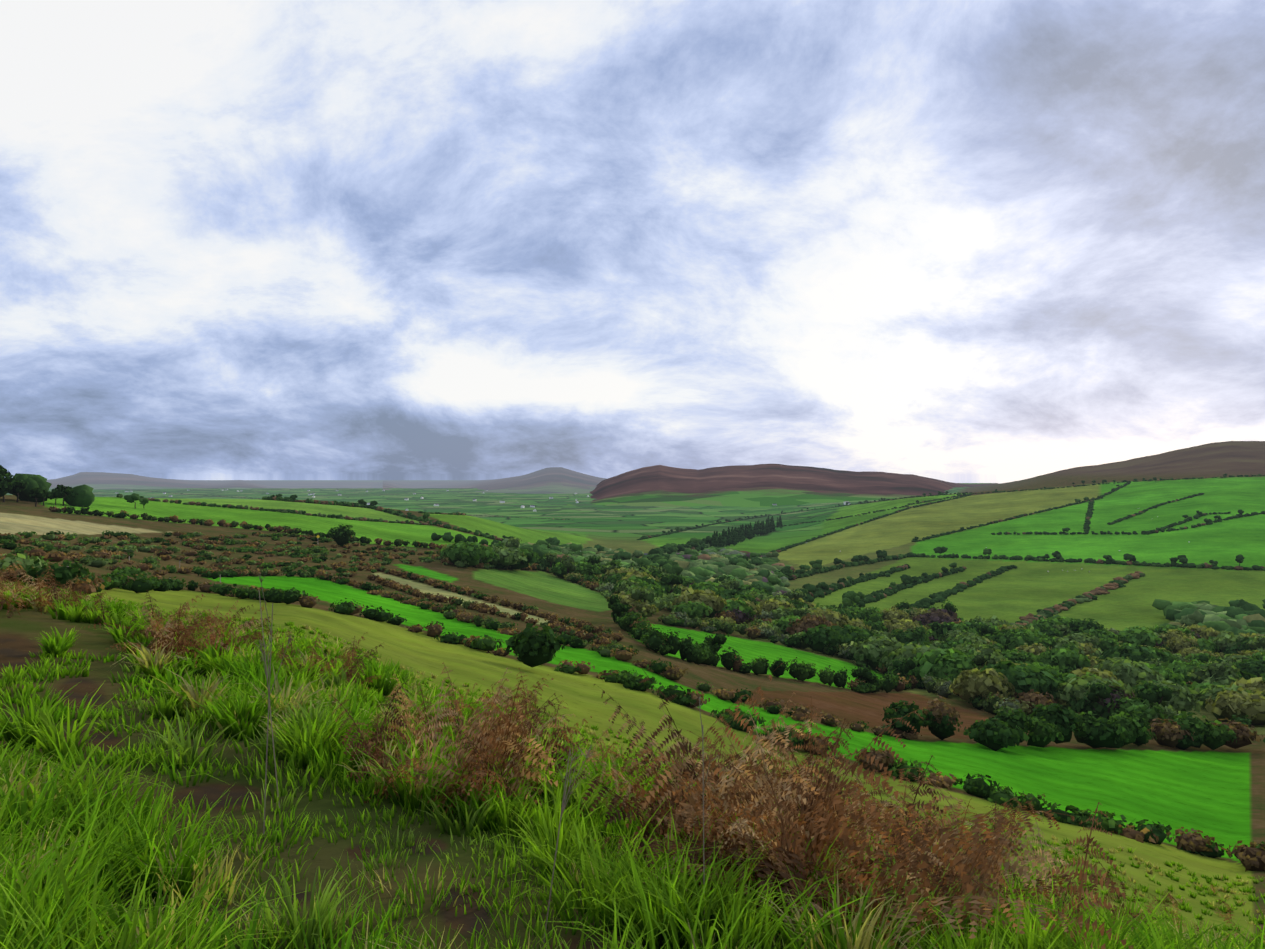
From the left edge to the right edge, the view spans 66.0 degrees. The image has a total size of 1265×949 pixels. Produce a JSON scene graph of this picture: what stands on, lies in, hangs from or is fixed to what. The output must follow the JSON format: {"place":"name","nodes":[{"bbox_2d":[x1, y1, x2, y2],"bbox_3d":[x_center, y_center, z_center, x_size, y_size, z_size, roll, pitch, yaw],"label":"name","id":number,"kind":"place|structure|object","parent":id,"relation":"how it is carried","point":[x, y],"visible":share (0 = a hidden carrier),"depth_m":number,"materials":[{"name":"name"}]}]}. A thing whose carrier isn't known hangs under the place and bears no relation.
{"place":"outdoors","nodes":[
{"label":"outdoors","id":0,"kind":"place"},
{"bbox_2d":[46,472,382,489],"bbox_3d":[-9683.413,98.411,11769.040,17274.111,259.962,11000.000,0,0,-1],"label":"distant hill","id":1,"kind":"structure","parent":0,"point":[102,480],"depth_m":9711.21,"materials":[{"name":"grey"}]},
{"bbox_2d":[383,467,606,493],"bbox_3d":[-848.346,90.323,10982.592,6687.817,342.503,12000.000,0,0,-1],"label":"mountain peak","id":2,"kind":"structure","parent":0,"point":[557,480],"depth_m":7326.70,"materials":[{"name":"grey"}]},
{"bbox_2d":[0,441,1264,948],"bbox_3d":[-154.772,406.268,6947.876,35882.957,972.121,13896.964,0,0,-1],"label":"grassy ground","id":3,"kind":"structure","parent":0,"point":[1218,793],"depth_m":126.46,"materials":[{"name":"green plant"}]},
{"bbox_2d":[0,530,532,581],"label":"gorse bushes","id":4,"kind":"object","parent":3,"relation":"on","point":[97,563],"visible":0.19,"depth_m":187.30,"materials":[{"name":"plant"}]},
{"bbox_2d":[67,489,849,581],"bbox_3d":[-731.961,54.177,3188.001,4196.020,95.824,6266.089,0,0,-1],"label":"houses","id":5,"kind":"structure","parent":3,"relation":"on","point":[535,510],"depth_m":3438.90,"materials":[{"name":"white"}]},
{"bbox_2d":[3,482,1256,723],"bbox_3d":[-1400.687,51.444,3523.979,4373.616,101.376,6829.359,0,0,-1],"label":"vegetation trunks","id":6,"kind":"object","parent":3,"relation":"on","point":[1101,700],"visible":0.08,"depth_m":337.99,"materials":[{"name":"brown wood"}]},
{"bbox_2d":[0,558,1263,948],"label":"dry grass","id":7,"kind":"structure","parent":3,"relation":"on","point":[748,794],"depth_m":5.08,"materials":[{"name":"brown plant"}]},
{"bbox_2d":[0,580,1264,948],"bbox_3d":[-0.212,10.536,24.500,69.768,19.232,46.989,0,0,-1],"label":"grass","id":8,"kind":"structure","parent":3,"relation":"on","point":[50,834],"depth_m":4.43,"materials":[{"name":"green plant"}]},
{"bbox_2d":[0,465,1264,871],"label":"leaf clumps","id":9,"kind":"object","parent":3,"relation":"on","point":[1008,675],"visible":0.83,"depth_m":187.88,"materials":[{"name":"green plant"}]},
{"bbox_2d":[0,473,1264,870],"bbox_3d":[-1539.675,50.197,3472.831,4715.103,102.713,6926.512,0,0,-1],"label":"hedges","id":10,"kind":"object","parent":3,"relation":"on","point":[716,557],"visible":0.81,"depth_m":374.07,"materials":[{"name":"green plant"}]},
{"bbox_2d":[0,0,1264,483],"label":"sky","id":11,"kind":"structure","parent":0,"point":[954,241],"materials":[{"name":"white"}]},
{"bbox_2d":[567,464,997,506],"bbox_3d":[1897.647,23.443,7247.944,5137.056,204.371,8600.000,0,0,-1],"label":"hill","id":12,"kind":"structure","parent":0,"point":[763,485],"depth_m":4113.92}
]}

